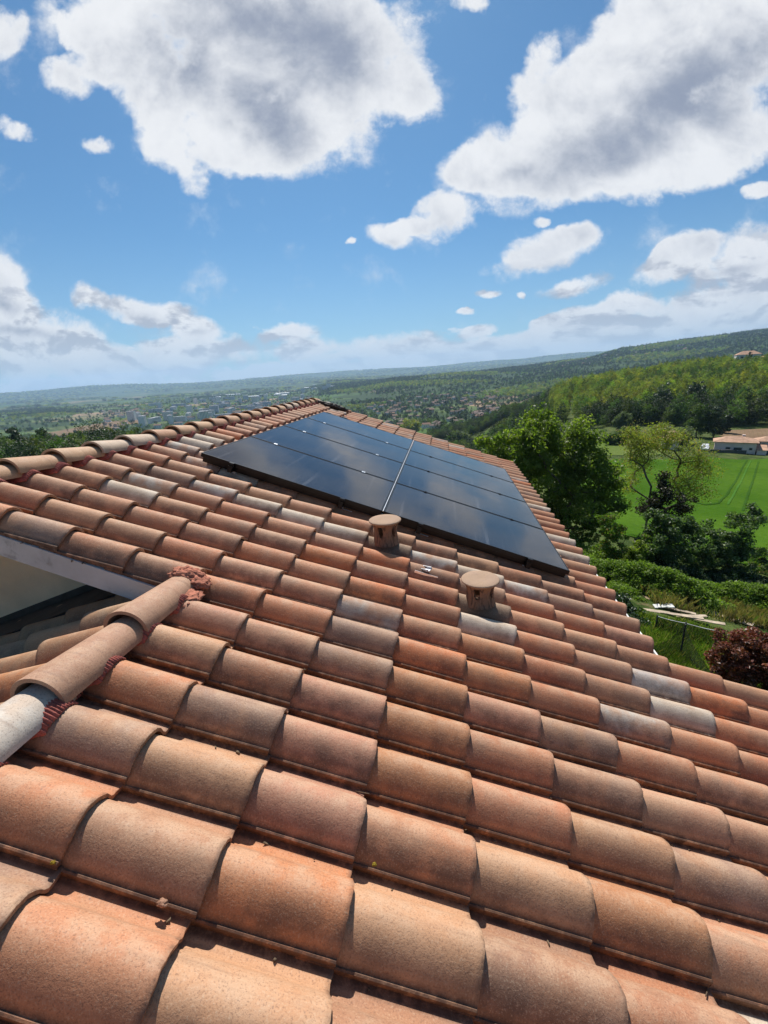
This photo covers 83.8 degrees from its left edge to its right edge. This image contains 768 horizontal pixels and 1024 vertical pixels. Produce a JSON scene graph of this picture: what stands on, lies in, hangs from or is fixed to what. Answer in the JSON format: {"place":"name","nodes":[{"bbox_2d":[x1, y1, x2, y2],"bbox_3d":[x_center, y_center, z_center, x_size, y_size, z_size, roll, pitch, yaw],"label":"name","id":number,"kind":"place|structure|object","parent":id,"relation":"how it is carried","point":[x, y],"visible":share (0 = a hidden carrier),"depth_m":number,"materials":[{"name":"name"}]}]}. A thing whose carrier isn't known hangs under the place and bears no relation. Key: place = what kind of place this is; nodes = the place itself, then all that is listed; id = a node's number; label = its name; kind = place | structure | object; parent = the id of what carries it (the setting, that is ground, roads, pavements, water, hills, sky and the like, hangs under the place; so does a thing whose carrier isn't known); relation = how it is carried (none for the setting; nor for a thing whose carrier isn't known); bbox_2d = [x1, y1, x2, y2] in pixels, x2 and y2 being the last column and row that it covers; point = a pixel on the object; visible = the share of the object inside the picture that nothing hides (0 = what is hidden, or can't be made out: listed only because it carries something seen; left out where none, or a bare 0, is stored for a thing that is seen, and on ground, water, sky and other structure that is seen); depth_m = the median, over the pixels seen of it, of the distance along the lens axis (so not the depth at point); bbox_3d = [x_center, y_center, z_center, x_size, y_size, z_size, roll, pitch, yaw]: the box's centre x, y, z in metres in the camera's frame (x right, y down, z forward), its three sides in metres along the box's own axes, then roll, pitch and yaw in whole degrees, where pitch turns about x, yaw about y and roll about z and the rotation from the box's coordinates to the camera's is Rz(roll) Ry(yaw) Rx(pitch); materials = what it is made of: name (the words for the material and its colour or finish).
{"place":"outdoors","nodes":[
{"label":"outdoors","id":0,"kind":"place"},
{"bbox_2d":[49,419,137,435],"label":"ploughed field","id":1,"kind":"structure","parent":0,"point":[58,433],"depth_m":1083.90,"materials":[{"name":"soil"}]},
{"bbox_2d":[0,332,767,637],"bbox_3d":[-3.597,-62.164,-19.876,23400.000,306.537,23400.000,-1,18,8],"label":"ground","id":2,"kind":"structure","parent":0,"point":[729,626],"depth_m":1594.20,"materials":[{"name":"plant"}]},
{"bbox_2d":[4,426,21,445],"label":"tree","id":3,"kind":"object","parent":2,"relation":"on","point":[11,430],"visible":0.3,"depth_m":121.13,"materials":[{"name":"green plant"}]},
{"bbox_2d":[33,427,51,440],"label":"tree","id":4,"kind":"object","parent":2,"relation":"on","point":[40,429],"visible":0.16,"depth_m":126.28,"materials":[{"name":"green plant"}]},
{"bbox_2d":[74,419,108,437],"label":"tree","id":5,"kind":"object","parent":2,"relation":"on","point":[101,429],"visible":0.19,"depth_m":145.55,"materials":[{"name":"green plant"}]},
{"bbox_2d":[117,421,143,434],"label":"tree","id":6,"kind":"object","parent":2,"relation":"on","point":[134,430],"visible":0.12,"depth_m":145.85,"materials":[{"name":"green plant"}]},
{"bbox_2d":[126,411,136,420],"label":"apartment block","id":7,"kind":"structure","parent":2,"relation":"on","point":[130,414],"depth_m":1237.96,"materials":[{"name":"white concrete"}]},
{"bbox_2d":[137,415,147,426],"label":"apartment block","id":8,"kind":"structure","parent":2,"relation":"on","point":[142,419],"depth_m":1023.39,"materials":[{"name":"white concrete"}]},
{"bbox_2d":[147,416,161,423],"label":"apartment block","id":9,"kind":"structure","parent":2,"relation":"on","point":[153,419],"depth_m":1118.40,"materials":[{"name":"white concrete"}]},
{"bbox_2d":[148,408,163,412],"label":"apartment block","id":10,"kind":"structure","parent":2,"relation":"on","point":[157,410],"depth_m":1616.14,"materials":[{"name":"white concrete"}]},
{"bbox_2d":[153,424,161,428],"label":"town house","id":11,"kind":"structure","parent":2,"relation":"on","point":[156,426],"depth_m":972.15,"materials":[{"name":"white glass"}]},
{"bbox_2d":[162,411,168,420],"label":"apartment block","id":12,"kind":"structure","parent":2,"relation":"on","point":[166,413],"depth_m":1190.26,"materials":[{"name":"white concrete"}]},
{"bbox_2d":[167,415,173,423],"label":"apartment block","id":13,"kind":"structure","parent":2,"relation":"on","point":[170,419],"depth_m":1062.91,"materials":[{"name":"white concrete"}]},
{"bbox_2d":[172,403,186,406],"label":"apartment block","id":14,"kind":"structure","parent":2,"relation":"on","point":[181,404],"depth_m":1913.06,"materials":[{"name":"white concrete"}]},
{"bbox_2d":[173,416,186,421],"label":"apartment block","id":15,"kind":"structure","parent":2,"relation":"on","point":[179,418],"depth_m":1119.71,"materials":[{"name":"white concrete"}]},
{"bbox_2d":[186,405,192,413],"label":"apartment block","id":16,"kind":"structure","parent":2,"relation":"on","point":[189,408],"depth_m":1398.02,"materials":[{"name":"white concrete"}]},
{"bbox_2d":[187,416,195,419],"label":"town house","id":17,"kind":"structure","parent":2,"relation":"on","point":[191,418],"depth_m":1158.33,"materials":[{"name":"white glass"}]},
{"bbox_2d":[198,410,208,421],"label":"apartment block","id":18,"kind":"structure","parent":2,"relation":"on","point":[204,414],"depth_m":1041.45,"materials":[{"name":"white concrete"}]},
{"bbox_2d":[197,412,212,418],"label":"apartment block","id":19,"kind":"structure","parent":2,"relation":"on","point":[209,413],"depth_m":1179.96,"materials":[{"name":"white concrete"}]},
{"bbox_2d":[209,405,218,412],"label":"apartment block","id":20,"kind":"structure","parent":2,"relation":"on","point":[216,408],"depth_m":1391.24,"materials":[{"name":"white concrete"}]},
{"bbox_2d":[213,403,229,407],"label":"apartment block","id":21,"kind":"structure","parent":2,"relation":"on","point":[223,405],"depth_m":1654.45,"materials":[{"name":"white concrete"}]},
{"bbox_2d":[223,396,234,399],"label":"apartment block","id":22,"kind":"structure","parent":2,"relation":"on","point":[231,398],"depth_m":2452.20,"materials":[{"name":"white concrete"}]},
{"bbox_2d":[226,407,234,413],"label":"apartment block","id":23,"kind":"structure","parent":2,"relation":"on","point":[230,410],"depth_m":1299.82,"materials":[{"name":"white concrete"}]},
{"bbox_2d":[236,405,250,408],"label":"apartment block","id":24,"kind":"structure","parent":2,"relation":"on","point":[243,406],"depth_m":1501.88,"materials":[{"name":"white concrete"}]},
{"bbox_2d":[247,405,254,410],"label":"apartment block","id":25,"kind":"structure","parent":2,"relation":"on","point":[252,407],"depth_m":1329.79,"materials":[{"name":"white concrete"}]},
{"bbox_2d":[251,396,258,403],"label":"apartment block","id":26,"kind":"structure","parent":2,"relation":"on","point":[255,399],"depth_m":1740.65,"materials":[{"name":"white concrete"}]},
{"bbox_2d":[253,401,270,405],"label":"apartment block","id":27,"kind":"structure","parent":2,"relation":"on","point":[265,403],"depth_m":1607.45,"materials":[{"name":"white concrete"}]},
{"bbox_2d":[0,398,767,1023],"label":"house","id":28,"kind":"structure","parent":2,"relation":"on","point":[154,676],"depth_m":1.51,"materials":[{"name":"ceramic"}]},
{"bbox_2d":[156,897,167,907],"bbox_3d":[-0.540,0.952,1.042,0.030,0.017,0.021,-1,18,8],"label":"tile shard","id":29,"kind":"object","parent":28,"relation":"on","point":[162,902],"visible":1,"depth_m":1.04,"materials":[{"name":"ceramic"}]},
{"bbox_2d":[227,422,325,474],"bbox_3d":[-1.018,-0.983,5.592,0.120,0.125,4.100,18,20,2],"label":"mounting rail","id":30,"kind":"object","parent":28,"relation":"attached to","point":[231,468],"visible":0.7,"depth_m":3.67,"materials":[{"name":"metal"}]},
{"bbox_2d":[251,425,402,481],"bbox_3d":[-0.608,-0.707,5.100,1.644,0.047,0.994,18,20,2],"label":"solar panel","id":31,"kind":"object","parent":30,"relation":"attached to","point":[336,453],"visible":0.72,"depth_m":5.03,"materials":[{"name":"black glass"}]},
{"bbox_2d":[284,418,408,462],"bbox_3d":[-0.476,-1.019,6.052,1.644,0.047,0.994,18,20,2],"label":"solar panel","id":32,"kind":"object","parent":30,"relation":"attached to","point":[353,439],"visible":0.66,"depth_m":5.99,"materials":[{"name":"black glass"}]},
{"bbox_2d":[338,442,387,511],"bbox_3d":[-0.067,-0.677,5.560,0.120,0.125,4.100,18,20,2],"label":"mounting rail","id":33,"kind":"object","parent":28,"relation":"attached to","point":[341,503],"visible":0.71,"depth_m":3.63,"materials":[{"name":"metal"}]},
{"bbox_2d":[201,436,394,513],"bbox_3d":[-0.740,-0.395,4.149,1.644,0.047,0.994,18,20,2],"label":"solar panel","id":34,"kind":"object","parent":33,"relation":"attached to","point":[325,478],"visible":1,"depth_m":4.01,"materials":[{"name":"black glass"}]},
{"bbox_2d":[307,412,412,449],"bbox_3d":[-0.345,-1.331,7.003,1.644,0.047,0.994,18,20,2],"label":"solar panel","id":35,"kind":"object","parent":33,"relation":"attached to","point":[365,430],"visible":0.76,"depth_m":6.95,"materials":[{"name":"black glass"}]},
{"bbox_2d":[203,457,565,577],"bbox_3d":[-0.020,0.034,3.701,3.280,0.044,0.032,18,20,2],"label":"mounting rail","id":36,"kind":"object","parent":28,"relation":"attached to","point":[401,523],"visible":0.64,"depth_m":3.69,"materials":[{"name":"metal"}]},
{"bbox_2d":[363,514,411,557],"bbox_3d":[0.006,0.214,3.331,0.420,0.342,0.269,-1,18,8],"label":"roof vent","id":37,"kind":"object","parent":28,"relation":"on","point":[385,539],"visible":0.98,"depth_m":3.26,"materials":[{"name":"ceramic"}]},
{"bbox_2d":[20,542,759,996],"bbox_3d":[0.469,0.623,2.898,4.728,1.643,6.830,-1,18,8],"label":"debris","id":38,"kind":"object","parent":28,"relation":"on","point":[412,812],"visible":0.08,"depth_m":1.47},
{"bbox_2d":[415,456,431,536],"bbox_3d":[0.600,-0.463,5.538,0.120,0.125,4.100,18,20,2],"label":"mounting rail","id":39,"kind":"object","parent":28,"relation":"attached to","point":[419,528],"visible":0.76,"depth_m":3.61,"materials":[{"name":"metal"}]},
{"bbox_2d":[414,570,437,577],"bbox_3d":[0.301,0.440,3.057,0.170,0.018,0.040,17,19,0],"label":"aluminium bracket","id":40,"kind":"object","parent":28,"relation":"on","point":[419,572],"visible":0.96,"depth_m":3.04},
{"bbox_2d":[421,565,431,571],"bbox_3d":[0.297,0.404,3.057,0.040,0.018,0.095,-33,19,-31],"label":"aluminium bracket","id":41,"kind":"object","parent":28,"relation":"on","point":[428,568],"visible":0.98,"depth_m":3.04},
{"bbox_2d":[455,570,510,623],"bbox_3d":[0.634,0.586,2.871,0.423,0.324,0.272,-1,18,8],"label":"roof vent","id":42,"kind":"object","parent":28,"relation":"on","point":[482,584],"visible":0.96,"depth_m":2.80,"materials":[{"name":"ceramic"}]},
{"bbox_2d":[490,475,532,568],"bbox_3d":[1.513,-0.169,5.508,0.120,0.125,4.100,18,20,2],"label":"mounting rail","id":43,"kind":"object","parent":28,"relation":"attached to","point":[527,563],"visible":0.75,"depth_m":3.58,"materials":[{"name":"metal"}]},
{"bbox_2d":[410,440,513,482],"bbox_3d":[1.235,-0.823,6.951,1.644,0.046,0.994,18,20,2],"label":"solar panel","id":44,"kind":"object","parent":43,"relation":"attached to","point":[460,460],"visible":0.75,"depth_m":6.90,"materials":[{"name":"black glass"}]},
{"bbox_2d":[404,450,525,501],"bbox_3d":[1.103,-0.511,6.000,1.644,0.046,0.994,18,20,2],"label":"solar panel","id":45,"kind":"object","parent":43,"relation":"attached to","point":[462,474],"visible":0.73,"depth_m":5.94,"materials":[{"name":"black glass"}]},
{"bbox_2d":[396,464,542,529],"bbox_3d":[0.971,-0.199,5.048,1.644,0.046,0.994,18,20,2],"label":"solar panel","id":46,"kind":"object","parent":43,"relation":"attached to","point":[467,494],"visible":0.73,"depth_m":4.97,"materials":[{"name":"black glass"}]},
{"bbox_2d":[383,483,569,573],"bbox_3d":[0.840,0.113,4.096,1.644,0.046,0.994,18,20,2],"label":"solar panel","id":47,"kind":"object","parent":43,"relation":"attached to","point":[472,525],"visible":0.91,"depth_m":3.96,"materials":[{"name":"black glass"}]},
{"bbox_2d":[383,440,413,510],"bbox_3d":[0.253,-0.627,5.543,0.006,0.008,4.020,18,20,2],"label":"cover strip","id":48,"kind":"object","parent":47,"relation":"on","point":[396,480],"visible":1,"depth_m":4.60,"materials":[{"name":"metal"}]},
{"bbox_2d":[1,328,767,437],"bbox_3d":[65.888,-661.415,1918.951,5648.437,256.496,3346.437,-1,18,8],"label":"valley woods","id":49,"kind":"object","parent":2,"relation":"on","point":[483,410],"visible":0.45,"depth_m":1676.55,"materials":[{"name":"plant"}]},
{"bbox_2d":[400,418,421,431],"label":"tree","id":50,"kind":"object","parent":2,"relation":"on","point":[414,425],"visible":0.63,"depth_m":553.21,"materials":[{"name":"green plant"}]},
{"bbox_2d":[421,422,430,428],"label":"village house","id":51,"kind":"structure","parent":2,"relation":"on","point":[424,425],"depth_m":621.15,"materials":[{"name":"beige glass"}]},
{"bbox_2d":[446,432,456,442],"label":"tree","id":52,"kind":"object","parent":2,"relation":"on","point":[452,437],"visible":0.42,"depth_m":305.46,"materials":[{"name":"green plant"}]},
{"bbox_2d":[451,429,469,441],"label":"tree","id":53,"kind":"object","parent":2,"relation":"on","point":[461,435],"visible":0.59,"depth_m":321.84,"materials":[{"name":"green plant"}]},
{"bbox_2d":[473,401,633,537],"bbox_3d":[10.296,-2.100,26.525,9.936,9.082,6.198,-8,18,-13],"label":"broad tree","id":54,"kind":"object","parent":2,"relation":"on","point":[534,442],"visible":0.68,"depth_m":26.05,"materials":[{"name":"green plant"}]},
{"bbox_2d":[554,508,603,546],"bbox_3d":[11.845,1.443,26.221,3.585,3.677,2.503,-1,18,8],"label":"shrub","id":55,"kind":"object","parent":2,"relation":"on","point":[591,539],"visible":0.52,"depth_m":25.82,"materials":[{"name":"green plant"}]},
{"bbox_2d":[569,535,609,559],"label":"undergrowth","id":56,"kind":"object","parent":2,"relation":"on","point":[588,550],"visible":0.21,"depth_m":23.10,"materials":[{"name":"green plant"}]},
{"bbox_2d":[594,511,629,561],"bbox_3d":[11.783,1.618,22.131,1.672,3.466,1.853,-1,18,8],"label":"shrub","id":57,"kind":"object","parent":2,"relation":"on","point":[612,532],"visible":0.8,"depth_m":21.82,"materials":[{"name":"green plant"}]},
{"bbox_2d":[611,411,633,430],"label":"bush","id":58,"kind":"object","parent":2,"relation":"on","point":[618,421],"visible":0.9,"depth_m":146.66,"materials":[{"name":"green plant"}]},
{"bbox_2d":[615,427,634,444],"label":"bush","id":59,"kind":"object","parent":2,"relation":"on","point":[622,440],"visible":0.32,"depth_m":115.47,"materials":[{"name":"green plant"}]},
{"bbox_2d":[616,592,645,614],"bbox_3d":[9.377,3.774,16.834,1.630,1.343,1.324,-1,18,8],"label":"shrub","id":60,"kind":"object","parent":2,"relation":"on","point":[624,598],"visible":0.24,"depth_m":16.55,"materials":[{"name":"green plant"}]},
{"bbox_2d":[621,539,650,561],"bbox_3d":[12.952,2.535,22.238,1.630,2.170,1.364,-7,18,-11],"label":"shrub","id":61,"kind":"object","parent":2,"relation":"on","point":[636,552],"visible":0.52,"depth_m":21.93,"materials":[{"name":"green plant"}]},
{"bbox_2d":[612,423,665,528],"bbox_3d":[19.744,-2.528,34.005,3.417,8.935,3.651,13,24,40],"label":"sapling","id":62,"kind":"object","parent":2,"relation":"on","point":[636,436],"visible":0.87,"depth_m":32.82,"materials":[{"name":"green plant"}]},
{"bbox_2d":[627,612,651,625],"bbox_3d":[9.079,4.154,15.842,1.207,1.034,1.105,-6,18,-7],"label":"shrub","id":63,"kind":"object","parent":2,"relation":"on","point":[644,620],"visible":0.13,"depth_m":15.70,"materials":[{"name":"green plant"}]},
{"bbox_2d":[641,534,657,563],"bbox_3d":[14.806,2.412,24.018,1.130,2.342,1.616,-1,18,8],"label":"shrub","id":64,"kind":"object","parent":2,"relation":"on","point":[648,538],"visible":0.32,"depth_m":23.80,"materials":[{"name":"green plant"}]},
{"bbox_2d":[548,353,767,416],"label":"hill wood","id":65,"kind":"object","parent":2,"relation":"on","point":[624,389],"visible":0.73,"depth_m":229.09,"materials":[{"name":"plant"}]},
{"bbox_2d":[650,423,673,430],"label":"bush","id":66,"kind":"object","parent":2,"relation":"on","point":[663,426],"visible":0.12,"depth_m":132.19,"materials":[{"name":"green plant"}]},
{"bbox_2d":[651,382,675,403],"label":"tree","id":67,"kind":"object","parent":2,"relation":"on","point":[666,393],"visible":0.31,"depth_m":167.04,"materials":[{"name":"green plant"}]},
{"bbox_2d":[652,603,674,607],"bbox_3d":[11.818,3.971,18.085,0.747,0.048,0.288,-4,20,11],"label":"plastic sheet","id":68,"kind":"object","parent":2,"relation":"on","point":[664,606],"visible":1,"depth_m":18.04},
{"bbox_2d":[635,470,699,534],"bbox_3d":[20.380,-0.131,31.100,4.487,5.751,2.400,-1,18,8],"label":"tree","id":69,"kind":"object","parent":2,"relation":"on","point":[666,492],"visible":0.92,"depth_m":30.71,"materials":[{"name":"green plant"}]},
{"bbox_2d":[634,507,701,566],"bbox_3d":[15.248,1.832,23.972,3.363,3.863,3.270,-9,19,-17],"label":"laurel","id":70,"kind":"object","parent":2,"relation":"on","point":[662,546],"visible":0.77,"depth_m":23.56,"materials":[{"name":"green plant"}]},
{"bbox_2d":[662,430,677,449],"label":"cottage","id":71,"kind":"structure","parent":2,"relation":"on","point":[674,445],"depth_m":109.60,"materials":[{"name":"grey glass"}]},
{"bbox_2d":[644,608,703,619],"bbox_3d":[11.727,4.156,17.519,2.247,0.042,0.245,5,16,23],"label":"plank","id":72,"kind":"object","parent":2,"relation":"on","point":[680,615],"visible":0.88,"depth_m":17.40,"materials":[{"name":"wood"}]},
{"bbox_2d":[583,554,767,622],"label":"brambles","id":73,"kind":"object","parent":2,"relation":"on","point":[629,577],"visible":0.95,"depth_m":19.61,"materials":[{"name":"green plant"}]},
{"bbox_2d":[665,608,695,614],"bbox_3d":[12.401,4.134,17.998,1.197,0.046,0.199,10,17,28],"label":"plank","id":74,"kind":"object","parent":2,"relation":"on","point":[685,611],"visible":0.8,"depth_m":17.93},
{"bbox_2d":[654,624,708,671],"bbox_3d":[8.458,4.545,12.816,1.768,1.596,1.851,-1,18,8],"label":"net fence","id":75,"kind":"object","parent":2,"relation":"on","point":[682,640],"visible":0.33,"depth_m":13.22,"materials":[{"name":"green"}]},
{"bbox_2d":[655,615,716,643],"bbox_3d":[10.512,4.332,14.960,1.836,1.321,0.089,5,19,24],"label":"net fence","id":76,"kind":"object","parent":2,"relation":"on","point":[675,622],"visible":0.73,"depth_m":14.87,"materials":[{"name":"green"}]},
{"bbox_2d":[678,426,695,443],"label":"bush","id":77,"kind":"object","parent":2,"relation":"on","point":[688,429],"visible":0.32,"depth_m":116.86,"materials":[{"name":"green plant"}]},
{"bbox_2d":[623,558,767,584],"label":"undergrowth","id":78,"kind":"object","parent":2,"relation":"on","point":[721,575],"visible":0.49,"depth_m":23.31,"materials":[{"name":"green plant"}]},
{"bbox_2d":[687,380,707,399],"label":"tree","id":79,"kind":"object","parent":2,"relation":"on","point":[694,387],"visible":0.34,"depth_m":168.88,"materials":[{"name":"green plant"}]},
{"bbox_2d":[683,403,715,436],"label":"tree","id":80,"kind":"object","parent":2,"relation":"on","point":[699,423],"visible":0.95,"depth_m":127.26,"materials":[{"name":"green plant"}]},
{"bbox_2d":[640,583,767,629],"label":"dry grass","id":81,"kind":"structure","parent":2,"relation":"on","point":[755,617],"depth_m":18.26,"materials":[{"name":"plant"}]},
{"bbox_2d":[683,617,724,625],"bbox_3d":[12.804,4.372,17.363,1.647,0.047,0.226,6,18,34],"label":"plank","id":82,"kind":"object","parent":2,"relation":"on","point":[714,622],"visible":0.66,"depth_m":17.15,"materials":[{"name":"wood"}]},
{"bbox_2d":[674,515,740,571],"bbox_3d":[18.256,1.989,24.888,3.590,3.821,3.042,-1,18,8],"label":"laurel","id":83,"kind":"object","parent":2,"relation":"on","point":[710,560],"visible":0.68,"depth_m":24.28,"materials":[{"name":"green plant"}]},
{"bbox_2d":[705,406,725,437],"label":"tree","id":84,"kind":"object","parent":2,"relation":"on","point":[714,418],"visible":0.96,"depth_m":125.71,"materials":[{"name":"green plant"}]},
{"bbox_2d":[695,605,753,625],"bbox_3d":[14.571,4.456,18.534,0.322,0.048,2.247,-20,23,-34],"label":"plank","id":85,"kind":"object","parent":2,"relation":"on","point":[749,624],"visible":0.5,"depth_m":17.94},
{"bbox_2d":[718,414,735,432],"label":"tree","id":86,"kind":"object","parent":2,"relation":"on","point":[729,422],"visible":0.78,"depth_m":132.28,"materials":[{"name":"green plant"}]},
{"bbox_2d":[701,502,767,574],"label":"laurel","id":87,"kind":"object","parent":2,"relation":"on","point":[752,519],"visible":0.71,"depth_m":24.57,"materials":[{"name":"green plant"}]},
{"bbox_2d":[703,626,767,690],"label":"red bush","id":88,"kind":"object","parent":2,"relation":"on","point":[743,660],"visible":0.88,"depth_m":10.39,"materials":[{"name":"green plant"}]},
{"bbox_2d":[708,449,767,454],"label":"garden wall","id":89,"kind":"structure","parent":2,"relation":"on","point":[732,451],"depth_m":104.98,"materials":[{"name":"stone"}]},
{"bbox_2d":[713,434,767,454],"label":"farmhouse","id":90,"kind":"object","parent":2,"relation":"on","point":[749,445],"visible":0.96,"depth_m":105.16,"materials":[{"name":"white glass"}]},
{"bbox_2d":[734,350,764,360],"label":"villa","id":91,"kind":"object","parent":2,"relation":"on","point":[742,354],"visible":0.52,"depth_m":390.58,"materials":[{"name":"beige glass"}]},
{"bbox_2d":[744,544,767,575],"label":"shrub","id":92,"kind":"object","parent":2,"relation":"on","point":[758,569],"visible":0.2,"depth_m":27.29,"materials":[{"name":"green plant"}]},
{"bbox_2d":[753,436,767,445],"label":"shed","id":93,"kind":"structure","parent":2,"relation":"on","point":[763,440],"depth_m":105.89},
{"bbox_2d":[0,0,767,392],"label":"sky","id":94,"kind":"structure","parent":0,"point":[192,191],"materials":[{"name":"blue"}]},
{"bbox_2d":[570,439,677,455],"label":"meadow","id":95,"kind":"structure","parent":0,"point":[613,449],"depth_m":107.21,"materials":[{"name":"green plant"}]},
{"bbox_2d":[602,433,621,444],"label":"bush","id":96,"kind":"object","parent":95,"relation":"on","point":[611,440],"visible":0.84,"depth_m":115.71,"materials":[{"name":"green plant"}]},
{"bbox_2d":[577,457,767,563],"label":"crop field","id":97,"kind":"structure","parent":0,"point":[633,521],"depth_m":64.23,"materials":[{"name":"plant"}]},
{"bbox_2d":[616,421,728,510],"bbox_3d":[22.567,-2.513,34.233,8.118,9.640,5.487,5,19,24],"label":"sparse tree","id":98,"kind":"object","parent":97,"relation":"on","point":[673,437],"visible":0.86,"depth_m":33.44,"materials":[{"name":"green plant"}]},
{"bbox_2d":[717,460,747,502],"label":"wheel track","id":99,"kind":"structure","parent":97,"relation":"on","point":[731,486],"depth_m":73.94,"materials":[{"name":"plant"}]},
{"bbox_2d":[727,461,750,503],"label":"wheel track","id":100,"kind":"structure","parent":97,"relation":"on","point":[731,498],"depth_m":70.81,"materials":[{"name":"plant"}]},
{"bbox_2d":[742,461,758,510],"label":"wheel track","id":101,"kind":"structure","parent":97,"relation":"on","point":[747,495],"depth_m":68.23,"materials":[{"name":"plant"}]},
{"bbox_2d":[627,607,728,672],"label":"tall grass","id":102,"kind":"structure","parent":0,"point":[659,636],"depth_m":14.49,"materials":[{"name":"plant"}]},
{"bbox_2d":[606,578,761,687],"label":"rough grass","id":103,"kind":"structure","parent":0,"point":[607,585],"depth_m":16.03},
{"bbox_2d":[719,428,767,437],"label":"ploughed field","id":104,"kind":"structure","parent":0,"point":[753,433],"depth_m":131.21,"materials":[{"name":"soil"}]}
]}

